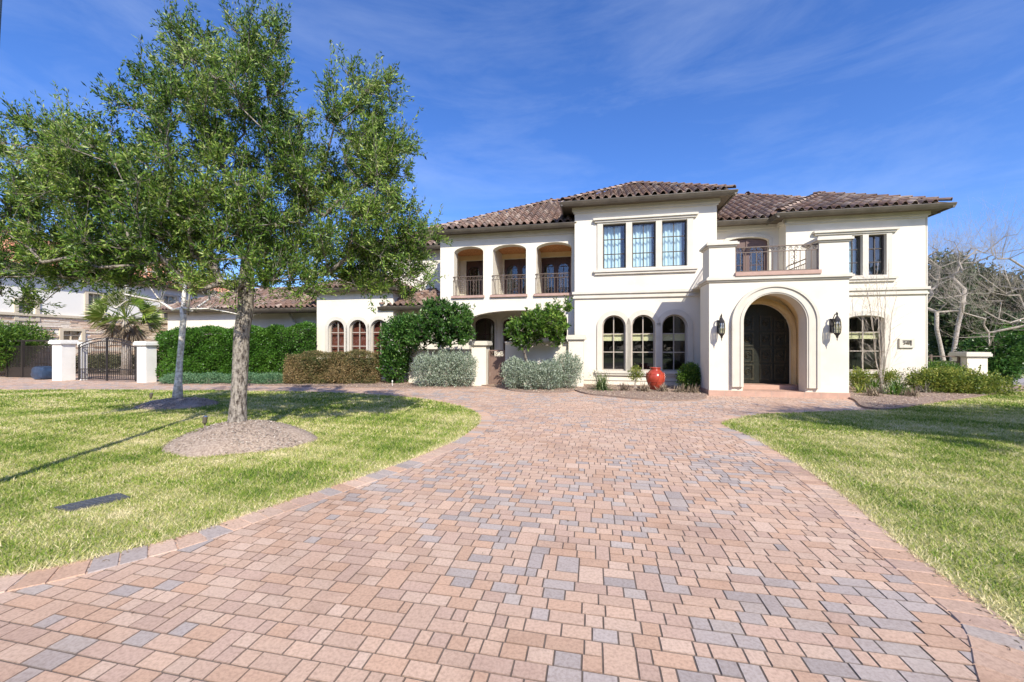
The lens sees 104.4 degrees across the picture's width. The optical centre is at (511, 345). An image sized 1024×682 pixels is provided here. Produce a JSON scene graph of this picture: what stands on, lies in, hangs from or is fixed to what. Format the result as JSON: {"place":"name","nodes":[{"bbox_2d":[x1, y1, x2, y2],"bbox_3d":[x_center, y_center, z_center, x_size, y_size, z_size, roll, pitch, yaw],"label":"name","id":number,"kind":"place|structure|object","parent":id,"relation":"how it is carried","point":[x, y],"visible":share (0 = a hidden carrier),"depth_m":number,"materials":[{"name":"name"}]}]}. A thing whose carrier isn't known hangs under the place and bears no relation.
{"place":"outdoors","nodes":[
{"label":"outdoors","id":0,"kind":"place"},
{"bbox_2d":[30,366,51,379],"bbox_3d":[-22.171,1.293,18.803,0.819,0.642,0.619,0,0,11],"label":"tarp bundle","id":1,"kind":"object","parent":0,"point":[41,372],"visible":0.81,"depth_m":18.55,"materials":[{"name":"blue plastic"}]},
{"bbox_2d":[0,389,481,576],"bbox_3d":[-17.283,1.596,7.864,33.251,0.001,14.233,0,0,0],"label":"lawn","id":2,"kind":"structure","parent":0,"point":[146,518],"depth_m":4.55,"materials":[{"name":"plant"}]},
{"bbox_2d":[0,0,1,34],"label":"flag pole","id":3,"kind":"object","parent":2,"relation":"on","point":[0,14],"visible":1,"depth_m":4.30,"materials":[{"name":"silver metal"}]},
{"bbox_2d":[55,493,129,511],"bbox_3d":[-4.220,1.607,3.995,0.244,0.087,0.494,0,0,34],"label":"utility cover","id":4,"kind":"object","parent":2,"relation":"on","point":[89,503],"visible":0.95,"depth_m":3.97,"materials":[{"name":"plastic"}]},
{"bbox_2d":[131,397,219,409],"bbox_3d":[-8.862,1.504,10.558,2.123,0.286,1.672,0,0,0],"label":"mulch mound","id":5,"kind":"object","parent":2,"relation":"on","point":[178,403],"visible":0.94,"depth_m":10.17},
{"bbox_2d":[103,242,265,398],"bbox_3d":[-8.641,-0.988,10.630,4.315,4.990,1.896,0,0,0],"label":"young oak tree","id":6,"kind":"object","parent":5,"relation":"on","point":[178,381],"visible":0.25,"depth_m":10.57,"materials":[{"name":"white plant"}]},
{"bbox_2d":[160,419,317,457],"bbox_3d":[-4.447,1.434,6.568,2.430,0.442,1.864,0,0,0],"label":"mulch mound","id":7,"kind":"object","parent":2,"relation":"on","point":[228,438],"visible":0.97,"depth_m":6.11,"materials":[{"name":"white gravel"}]},
{"bbox_2d":[0,0,452,422],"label":"oak tree","id":8,"kind":"object","parent":7,"relation":"on","point":[63,163],"visible":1,"depth_m":6.09,"materials":[{"name":"green plant"}]},
{"bbox_2d":[0,370,1023,681],"bbox_3d":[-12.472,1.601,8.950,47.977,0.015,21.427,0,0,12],"label":"driveway","id":9,"kind":"structure","parent":0,"point":[986,638],"depth_m":2.72,"materials":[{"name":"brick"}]},
{"bbox_2d":[6,340,51,377],"bbox_3d":[-23.980,0.660,19.741,3.155,1.880,0.100,0,0,12],"label":"iron fence","id":10,"kind":"object","parent":9,"relation":"on","point":[22,370],"visible":0.73,"depth_m":19.79,"materials":[{"name":"grey metal"}]},
{"bbox_2d":[0,316,58,371],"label":"hedge","id":11,"kind":"object","parent":9,"relation":"on","point":[19,331],"visible":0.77,"depth_m":20.28,"materials":[{"name":"green plant"}]},
{"bbox_2d":[48,340,78,380],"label":"gate pillar","id":12,"kind":"structure","parent":9,"relation":"on","point":[63,360],"depth_m":18.04,"materials":[{"name":"white paint"}]},
{"bbox_2d":[77,342,88,379],"bbox_3d":[-19.799,0.745,18.329,0.272,1.810,0.272,0,0,12],"label":"gate post","id":13,"kind":"object","parent":9,"relation":"on","point":[84,357],"visible":0.55,"depth_m":18.29,"materials":[{"name":"white paint"}]},
{"bbox_2d":[76,352,97,371],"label":"border shrub","id":14,"kind":"object","parent":9,"relation":"on","point":[88,361],"visible":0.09,"depth_m":23.33,"materials":[{"name":"green plant"}]},
{"bbox_2d":[88,352,118,371],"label":"border shrub","id":15,"kind":"object","parent":9,"relation":"on","point":[101,361],"visible":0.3,"depth_m":23.18,"materials":[{"name":"green plant"}]},
{"bbox_2d":[78,337,136,380],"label":"drive gate","id":16,"kind":"structure","parent":9,"relation":"on","point":[107,374],"depth_m":17.70,"materials":[{"name":"grey metal"}]},
{"bbox_2d":[0,232,228,375],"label":"neighbour house","id":17,"kind":"structure","parent":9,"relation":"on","point":[68,323],"depth_m":23.60,"materials":[{"name":"white paint"}]},
{"bbox_2d":[14,298,39,320],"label":"window","id":18,"kind":"structure","parent":17,"relation":"in","point":[16,317],"depth_m":21.62,"materials":[{"name":"beige stone"}]},
{"bbox_2d":[59,328,84,341],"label":"window","id":19,"kind":"structure","parent":17,"relation":"in","point":[64,333],"depth_m":23.63,"materials":[{"name":"beige stone"}]},
{"bbox_2d":[84,290,105,315],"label":"window","id":20,"kind":"structure","parent":17,"relation":"in","point":[87,297],"depth_m":24.53,"materials":[{"name":"beige stone"}]},
{"bbox_2d":[161,293,178,320],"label":"window","id":21,"kind":"structure","parent":17,"relation":"in","point":[166,296],"depth_m":29.02,"materials":[{"name":"grey glass"}]},
{"bbox_2d":[108,353,133,370],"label":"border shrub","id":22,"kind":"object","parent":9,"relation":"on","point":[118,361],"visible":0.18,"depth_m":23.18,"materials":[{"name":"green plant"}]},
{"bbox_2d":[80,288,166,374],"bbox_3d":[-20.924,-0.803,21.503,3.462,4.815,3.482,0,0,0],"label":"fan palm","id":23,"kind":"object","parent":9,"relation":"on","point":[126,330],"visible":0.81,"depth_m":21.28,"materials":[{"name":"green plant"}]},
{"bbox_2d":[133,341,157,382],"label":"gate pillar","id":24,"kind":"structure","parent":9,"relation":"on","point":[146,359],"depth_m":17.11,"materials":[{"name":"white paint"}]},
{"bbox_2d":[157,378,470,388],"bbox_3d":[-7.911,1.553,17.723,13.406,0.124,5.052,0,0,7],"label":"planting bed","id":25,"kind":"object","parent":9,"relation":"on","point":[406,384],"visible":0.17,"depth_m":15.42,"materials":[{"name":"brown soil"}]},
{"bbox_2d":[158,372,203,383],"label":"juniper","id":26,"kind":"object","parent":25,"relation":"on","point":[170,378],"visible":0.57,"depth_m":16.16,"materials":[{"name":"green plant"}]},
{"bbox_2d":[189,371,229,383],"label":"juniper","id":27,"kind":"object","parent":25,"relation":"on","point":[209,377],"visible":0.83,"depth_m":16.28,"materials":[{"name":"green plant"}]},
{"bbox_2d":[153,320,316,379],"bbox_3d":[-12.660,0.186,18.490,6.680,2.809,2.263,0,0,-11],"label":"hedge","id":28,"kind":"object","parent":25,"relation":"on","point":[271,346],"visible":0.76,"depth_m":17.75,"materials":[{"name":"green plant"}]},
{"bbox_2d":[223,371,270,383],"bbox_3d":[-11.042,1.346,16.527,2.006,0.609,1.147,0,0,0],"label":"juniper","id":29,"kind":"object","parent":25,"relation":"on","point":[251,374],"visible":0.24,"depth_m":16.28,"materials":[{"name":"green plant"}]},
{"bbox_2d":[251,371,285,383],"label":"juniper","id":30,"kind":"object","parent":25,"relation":"on","point":[272,375],"visible":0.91,"depth_m":16.13,"materials":[{"name":"green plant"}]},
{"bbox_2d":[283,348,381,383],"bbox_3d":[-7.411,0.872,16.641,3.793,1.514,1.748,0,0,0],"label":"hedge","id":31,"kind":"object","parent":25,"relation":"on","point":[305,367],"visible":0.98,"depth_m":16.13,"materials":[{"name":"green plant"}]},
{"bbox_2d":[374,312,420,382],"bbox_3d":[-4.624,0.123,16.574,2.129,3.138,2.192,0,0,0],"label":"tall shrub","id":32,"kind":"object","parent":25,"relation":"on","point":[396,354],"visible":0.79,"depth_m":16.17,"materials":[{"name":"green plant"}]},
{"bbox_2d":[409,350,440,386],"bbox_3d":[-3.288,0.893,15.206,1.399,1.482,1.210,0,0,0],"label":"silver shrub","id":33,"kind":"object","parent":25,"relation":"on","point":[425,373],"visible":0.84,"depth_m":15.02,"materials":[{"name":"green plant"}]},
{"bbox_2d":[402,296,476,385],"bbox_3d":[-2.830,-0.147,15.377,3.011,3.619,2.019,0,0,0],"label":"laurel tree","id":34,"kind":"object","parent":25,"relation":"on","point":[453,324],"visible":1,"depth_m":15.13,"materials":[{"name":"green plant"}]},
{"bbox_2d":[429,347,462,386],"bbox_3d":[-2.498,0.841,15.116,1.282,1.586,1.256,0,0,39],"label":"silver shrub","id":35,"kind":"object","parent":25,"relation":"on","point":[446,378],"visible":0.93,"depth_m":14.94,"materials":[{"name":"green plant"}]},
{"bbox_2d":[448,349,478,386],"bbox_3d":[-1.878,0.885,15.129,1.236,1.489,1.300,0,0,0],"label":"silver shrub","id":36,"kind":"object","parent":25,"relation":"on","point":[464,365],"visible":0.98,"depth_m":14.98,"materials":[{"name":"green plant"}]},
{"bbox_2d":[408,349,470,384],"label":"garden wall","id":37,"kind":"structure","parent":9,"relation":"on","point":[430,351],"depth_m":16.43,"materials":[{"name":"beige paint"}]},
{"bbox_2d":[469,341,491,385],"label":"garden pillar","id":38,"kind":"structure","parent":9,"relation":"on","point":[480,350],"depth_m":15.79,"materials":[{"name":"beige paint"}]},
{"bbox_2d":[481,384,578,392],"bbox_3d":[0.290,1.558,14.801,4.347,0.124,2.558,0,0,16],"label":"planting bed","id":39,"kind":"object","parent":9,"relation":"on","point":[546,390],"visible":0.54,"depth_m":14.06,"materials":[{"name":"beige gravel"}]},
{"bbox_2d":[501,355,527,388],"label":"silver shrub","id":40,"kind":"object","parent":39,"relation":"on","point":[515,362],"visible":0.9,"depth_m":14.31,"materials":[{"name":"green plant"}]},
{"bbox_2d":[516,359,544,389],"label":"silver shrub","id":41,"kind":"object","parent":39,"relation":"on","point":[529,379],"visible":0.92,"depth_m":13.99,"materials":[{"name":"green plant"}]},
{"bbox_2d":[503,295,573,387],"bbox_3d":[0.966,-0.116,14.691,2.700,3.555,1.951,0,0,0],"label":"citrus tree","id":42,"kind":"object","parent":39,"relation":"on","point":[535,324],"visible":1,"depth_m":14.38,"materials":[{"name":"green plant"}]},
{"bbox_2d":[537,358,563,389],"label":"silver shrub","id":43,"kind":"object","parent":39,"relation":"on","point":[551,374],"visible":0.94,"depth_m":13.95,"materials":[{"name":"green plant"}]},
{"bbox_2d":[552,350,584,387],"bbox_3d":[2.005,0.877,14.504,1.299,1.509,1.274,0,0,0],"label":"silver shrub","id":44,"kind":"object","parent":39,"relation":"on","point":[567,380],"visible":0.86,"depth_m":14.29,"materials":[{"name":"green plant"}]},
{"bbox_2d":[505,341,568,385],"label":"garden wall","id":45,"kind":"structure","parent":9,"relation":"on","point":[539,351],"depth_m":15.51,"materials":[{"name":"beige paint"}]},
{"bbox_2d":[489,350,504,383],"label":"garden gate","id":46,"kind":"structure","parent":45,"relation":"attached to","point":[495,369],"depth_m":15.97,"materials":[{"name":"brown wood"}]},
{"bbox_2d":[62,396,1023,677],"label":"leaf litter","id":47,"kind":"object","parent":9,"relation":"on","point":[758,442],"visible":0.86,"depth_m":2.95,"materials":[{"name":"brown plant"}]},
{"bbox_2d":[566,335,585,386],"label":"garden pillar","id":48,"kind":"structure","parent":9,"relation":"on","point":[576,344],"depth_m":15.01,"materials":[{"name":"beige paint"}]},
{"bbox_2d":[568,383,707,400],"bbox_3d":[4.677,1.555,13.811,5.629,0.120,4.891,0,0,0],"label":"planting bed","id":49,"kind":"object","parent":9,"relation":"on","point":[657,395],"visible":0.62,"depth_m":12.85,"materials":[{"name":"beige gravel"}]},
{"bbox_2d":[582,371,615,391],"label":"agapanthus","id":50,"kind":"object","parent":49,"relation":"on","point":[600,385],"visible":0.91,"depth_m":13.89,"materials":[{"name":"green plant"}]},
{"bbox_2d":[615,383,629,390],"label":"dry grass tuft","id":51,"kind":"object","parent":49,"relation":"on","point":[622,387],"visible":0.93,"depth_m":13.75,"materials":[{"name":"brown plant"}]},
{"bbox_2d":[627,364,644,387],"bbox_3d":[4.519,1.123,14.506,0.646,1.002,0.655,0,0,0],"label":"gardenia","id":52,"kind":"object","parent":49,"relation":"on","point":[635,372],"visible":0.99,"depth_m":14.44,"materials":[{"name":"green plant"}]},
{"bbox_2d":[633,382,651,391],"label":"dry grass tuft","id":53,"kind":"object","parent":49,"relation":"on","point":[644,388],"visible":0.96,"depth_m":13.56,"materials":[{"name":"beige plant"}]},
{"bbox_2d":[646,367,664,389],"bbox_3d":[5.058,1.167,14.001,0.630,0.785,0.654,0,0,0],"label":"urn","id":54,"kind":"object","parent":49,"relation":"on","point":[655,376],"visible":0.94,"depth_m":13.80,"materials":[{"name":"red ceramic"}]},
{"bbox_2d":[652,382,672,391],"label":"dry grass tuft","id":55,"kind":"object","parent":49,"relation":"on","point":[663,388],"visible":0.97,"depth_m":13.45,"materials":[{"name":"brown plant"}]},
{"bbox_2d":[673,383,687,392],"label":"dry grass tuft","id":56,"kind":"object","parent":49,"relation":"on","point":[680,389],"visible":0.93,"depth_m":13.27,"materials":[{"name":"brown plant"}]},
{"bbox_2d":[674,361,700,388],"bbox_3d":[6.314,1.073,13.993,1.082,1.118,0.981,0,0,0],"label":"camellia","id":57,"kind":"object","parent":49,"relation":"on","point":[689,375],"visible":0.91,"depth_m":13.84,"materials":[{"name":"green plant"}]},
{"bbox_2d":[683,385,705,392],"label":"dry grass tuft","id":58,"kind":"object","parent":49,"relation":"on","point":[696,389],"visible":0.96,"depth_m":13.15,"materials":[{"name":"brown plant"}]},
{"bbox_2d":[0,0,1023,344],"label":"sky","id":59,"kind":"structure","parent":0,"point":[523,102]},
{"bbox_2d":[722,391,1023,638],"bbox_3d":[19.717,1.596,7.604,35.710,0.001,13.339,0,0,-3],"label":"lawn","id":60,"kind":"structure","parent":0,"point":[962,560],"depth_m":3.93,"materials":[{"name":"plant"}]},
{"bbox_2d":[849,384,1023,409],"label":"planting bed","id":61,"kind":"object","parent":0,"point":[882,401],"visible":0.41,"depth_m":11.60,"materials":[{"name":"beige gravel"}]},
{"bbox_2d":[851,382,870,392],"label":"grass tuft","id":62,"kind":"object","parent":61,"relation":"on","point":[858,390],"visible":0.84,"depth_m":13.09,"materials":[{"name":"green plant"}]},
{"bbox_2d":[849,366,875,387],"bbox_3d":[12.137,1.167,13.917,0.780,0.932,0.997,0,0,0],"label":"abelia","id":63,"kind":"object","parent":61,"relation":"on","point":[858,377],"visible":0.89,"depth_m":13.76,"materials":[{"name":"green plant"}]},
{"bbox_2d":[862,386,879,395],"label":"grass tuft","id":64,"kind":"object","parent":61,"relation":"on","point":[873,391],"visible":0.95,"depth_m":12.25,"materials":[{"name":"beige plant"}]},
{"bbox_2d":[860,377,885,390],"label":"daylily","id":65,"kind":"object","parent":61,"relation":"on","point":[876,385],"visible":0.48,"depth_m":13.55,"materials":[{"name":"green plant"}]},
{"bbox_2d":[854,266,908,388],"bbox_3d":[12.989,-0.759,14.101,2.201,4.666,0.811,0,0,0],"label":"crape myrtle","id":66,"kind":"object","parent":61,"relation":"on","point":[882,353],"visible":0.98,"depth_m":14.09,"materials":[{"name":"beige plant"}]},
{"bbox_2d":[872,367,902,388],"bbox_3d":[13.505,1.206,14.291,0.868,0.850,0.923,0,0,0],"label":"abelia","id":67,"kind":"object","parent":61,"relation":"on","point":[889,376],"visible":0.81,"depth_m":14.19,"materials":[{"name":"green plant"}]},
{"bbox_2d":[882,385,907,395],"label":"grass tuft","id":68,"kind":"object","parent":61,"relation":"on","point":[899,390],"visible":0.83,"depth_m":12.56,"materials":[{"name":"green plant"}]},
{"bbox_2d":[885,377,904,389],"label":"daylily","id":69,"kind":"object","parent":61,"relation":"on","point":[896,384],"visible":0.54,"depth_m":13.75,"materials":[{"name":"green plant"}]},
{"bbox_2d":[895,385,924,396],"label":"grass tuft","id":70,"kind":"object","parent":61,"relation":"on","point":[913,393],"visible":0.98,"depth_m":12.18,"materials":[{"name":"brown plant"}]},
{"bbox_2d":[911,381,935,392],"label":"grass tuft","id":71,"kind":"object","parent":61,"relation":"on","point":[925,390],"visible":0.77,"depth_m":13.11,"materials":[{"name":"grey plant"}]},
{"bbox_2d":[928,355,959,366],"bbox_3d":[16.820,0.985,16.209,2.445,1.230,0.070,0,0,12],"label":"iron fence","id":72,"kind":"object","parent":61,"relation":"on","point":[932,356],"visible":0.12,"depth_m":16.03,"materials":[{"name":"brown"}]},
{"bbox_2d":[928,359,961,369],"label":"boxwood","id":73,"kind":"object","parent":61,"relation":"on","point":[931,363],"visible":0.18,"depth_m":14.87,"materials":[{"name":"green plant"}]},
{"bbox_2d":[903,361,1023,395],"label":"azalea","id":74,"kind":"object","parent":61,"relation":"on","point":[950,379],"visible":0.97,"depth_m":12.95,"materials":[{"name":"green plant"}]},
{"bbox_2d":[948,352,992,376],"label":"fence pillar","id":75,"kind":"structure","parent":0,"point":[974,360],"depth_m":15.58,"materials":[{"name":"beige paint"}]},
{"bbox_2d":[1006,378,1023,384],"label":"side road","id":76,"kind":"structure","parent":0,"point":[1021,380],"depth_m":18.07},
{"bbox_2d":[928,188,1023,352],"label":"maple tree","id":77,"kind":"object","parent":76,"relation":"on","point":[1008,294],"visible":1,"depth_m":16.01,"materials":[{"name":"grey plant"}]},
{"bbox_2d":[928,192,1023,363],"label":"birch tree","id":78,"kind":"object","parent":76,"relation":"on","point":[959,320],"visible":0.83,"depth_m":19.95,"materials":[{"name":"grey plant"}]},
{"label":"ground","id":79,"kind":"structure","parent":0,"visible":0},
{"bbox_2d":[155,181,957,398],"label":"house","id":80,"kind":"structure","parent":79,"relation":"on","point":[731,292],"depth_m":15.50,"materials":[{"name":"white paint"}]},
{"bbox_2d":[325,317,346,357],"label":"window","id":81,"kind":"structure","parent":80,"relation":"in","point":[338,319],"depth_m":19.17,"materials":[{"name":"beige paint"}]},
{"bbox_2d":[346,316,368,357],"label":"window","id":82,"kind":"structure","parent":80,"relation":"in","point":[358,318],"depth_m":18.95,"materials":[{"name":"beige paint"}]},
{"bbox_2d":[367,316,388,357],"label":"window","id":83,"kind":"structure","parent":80,"relation":"in","point":[379,318],"depth_m":18.73,"materials":[{"name":"beige"}]},
{"bbox_2d":[467,261,482,294],"bbox_3d":[-1.502,-3.125,19.554,1.550,2.110,0.164,0,0,11],"label":"door","id":84,"kind":"structure","parent":80,"relation":"in","point":[470,264],"depth_m":19.61,"materials":[{"name":"brown wood"}]},
{"bbox_2d":[472,315,496,356],"bbox_3d":[-1.326,-0.085,19.535,1.248,2.770,0.230,0,0,12],"label":"window","id":85,"kind":"structure","parent":80,"relation":"in","point":[485,317],"depth_m":19.46,"materials":[{"name":"brown wood"}]},
{"bbox_2d":[500,315,520,356],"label":"window","id":86,"kind":"structure","parent":80,"relation":"in","point":[502,326],"depth_m":19.25,"materials":[{"name":"white paint"}]},
{"bbox_2d":[505,259,525,293],"bbox_3d":[0.371,-3.125,19.173,1.506,2.110,0.164,0,0,11],"label":"door","id":87,"kind":"structure","parent":80,"relation":"in","point":[519,263],"depth_m":19.21,"materials":[{"name":"brown wood"}]},
{"bbox_2d":[542,257,570,292],"bbox_3d":[2.093,-3.125,18.822,1.391,2.110,0.164,0,0,12],"label":"door","id":88,"kind":"structure","parent":80,"relation":"in","point":[556,262],"depth_m":18.81,"materials":[{"name":"brown wood"}]},
{"bbox_2d":[597,310,630,370],"bbox_3d":[4.065,-0.200,15.867,1.308,2.400,0.310,0,0,11],"label":"window","id":89,"kind":"structure","parent":80,"relation":"in","point":[601,337],"depth_m":15.82,"materials":[{"name":"beige"}]},
{"bbox_2d":[603,224,625,268],"bbox_3d":[4.115,-3.950,16.001,0.888,1.780,0.273,0,0,12],"label":"window","id":90,"kind":"structure","parent":80,"relation":"in","point":[612,239],"depth_m":16.06,"materials":[{"name":"glass"}]},
{"bbox_2d":[632,222,654,267],"bbox_3d":[5.212,-3.950,15.779,0.889,1.780,0.275,0,0,12],"label":"window","id":91,"kind":"structure","parent":80,"relation":"in","point":[641,235],"depth_m":15.84,"materials":[{"name":"brown metal"}]},
{"bbox_2d":[626,310,660,370],"bbox_3d":[5.163,-0.200,15.643,1.299,2.400,0.310,0,0,11],"label":"window","id":92,"kind":"structure","parent":80,"relation":"in","point":[642,336],"depth_m":15.57,"materials":[{"name":"beige"}]},
{"bbox_2d":[662,220,685,265],"bbox_3d":[6.316,-3.950,15.554,0.920,1.780,0.275,0,0,12],"label":"window","id":93,"kind":"structure","parent":80,"relation":"in","point":[672,236],"depth_m":15.60,"materials":[{"name":"glass"}]},
{"bbox_2d":[657,309,692,370],"bbox_3d":[6.290,-0.200,15.414,1.333,2.400,0.310,0,0,12],"label":"window","id":94,"kind":"structure","parent":80,"relation":"in","point":[687,336],"depth_m":15.34,"materials":[{"name":"beige paint"}]},
{"bbox_2d":[731,239,766,270],"bbox_3d":[9.689,-3.196,16.411,1.552,2.391,0.100,0,0,11],"label":"door","id":95,"kind":"structure","parent":80,"relation":"in","point":[743,242],"depth_m":16.36,"materials":[{"name":"brown"}]},
{"bbox_2d":[744,304,788,383],"bbox_3d":[8.428,-0.080,13.673,2.080,2.760,0.090,0,0,11],"label":"front door","id":96,"kind":"structure","parent":80,"relation":"in","point":[766,331],"depth_m":13.60,"materials":[{"name":"brown wood"}]},
{"bbox_2d":[849,236,859,275],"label":"window","id":97,"kind":"structure","parent":80,"relation":"in","point":[852,249],"depth_m":15.11,"materials":[{"name":"brown metal"}]},
{"bbox_2d":[849,310,890,370],"bbox_3d":[13.284,-0.174,15.012,1.587,2.274,0.310,0,0,12],"label":"window","id":98,"kind":"structure","parent":80,"relation":"in","point":[852,335],"depth_m":14.90,"materials":[{"name":"beige"}]},
{"bbox_2d":[869,235,883,274],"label":"window","id":99,"kind":"structure","parent":80,"relation":"in","point":[882,236],"depth_m":14.93,"materials":[{"name":"black glass"}]},
{"bbox_2d":[928,293,987,360],"bbox_3d":[26.684,-0.705,23.989,2.987,5.009,3.137,0,0,39],"label":"evergreen tree","id":100,"kind":"object","parent":79,"relation":"on","point":[945,326],"visible":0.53,"depth_m":23.51,"materials":[{"name":"green plant"}]},
{"bbox_2d":[928,248,992,369],"bbox_3d":[28.825,-2.382,27.222,4.751,8.365,4.938,0,0,-16],"label":"evergreen tree","id":101,"kind":"object","parent":79,"relation":"on","point":[948,261],"visible":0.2,"depth_m":25.94,"materials":[{"name":"green plant"}]},
{"bbox_2d":[928,218,997,363],"bbox_3d":[23.559,-3.183,21.182,4.609,9.628,4.346,0,0,0],"label":"birch tree","id":102,"kind":"object","parent":79,"relation":"on","point":[937,334],"visible":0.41,"depth_m":21.46,"materials":[{"name":"grey plant"}]},
{"bbox_2d":[951,326,1023,382],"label":"camellia","id":103,"kind":"object","parent":79,"relation":"on","point":[1007,358],"visible":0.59,"depth_m":16.71,"materials":[{"name":"green plant"}]},
{"bbox_2d":[952,256,1023,314],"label":"evergreen tree","id":104,"kind":"object","parent":79,"relation":"on","point":[985,275],"visible":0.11,"depth_m":28.91,"materials":[{"name":"green plant"}]},
{"bbox_2d":[975,302,1023,364],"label":"evergreen tree","id":105,"kind":"object","parent":79,"relation":"on","point":[992,310],"visible":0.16,"depth_m":25.27,"materials":[{"name":"green plant"}]},
{"bbox_2d":[976,268,1023,317],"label":"evergreen tree","id":106,"kind":"object","parent":79,"relation":"on","point":[1004,281],"visible":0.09,"depth_m":28.54,"materials":[{"name":"green plant"}]},
{"bbox_2d":[993,316,1023,369],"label":"evergreen tree","id":107,"kind":"object","parent":79,"relation":"on","point":[1021,331],"visible":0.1,"depth_m":24.58,"materials":[{"name":"green plant"}]},
{"bbox_2d":[998,287,1023,316],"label":"evergreen tree","id":108,"kind":"object","parent":79,"relation":"on","point":[1015,303],"visible":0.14,"depth_m":27.45,"materials":[{"name":"green plant"}]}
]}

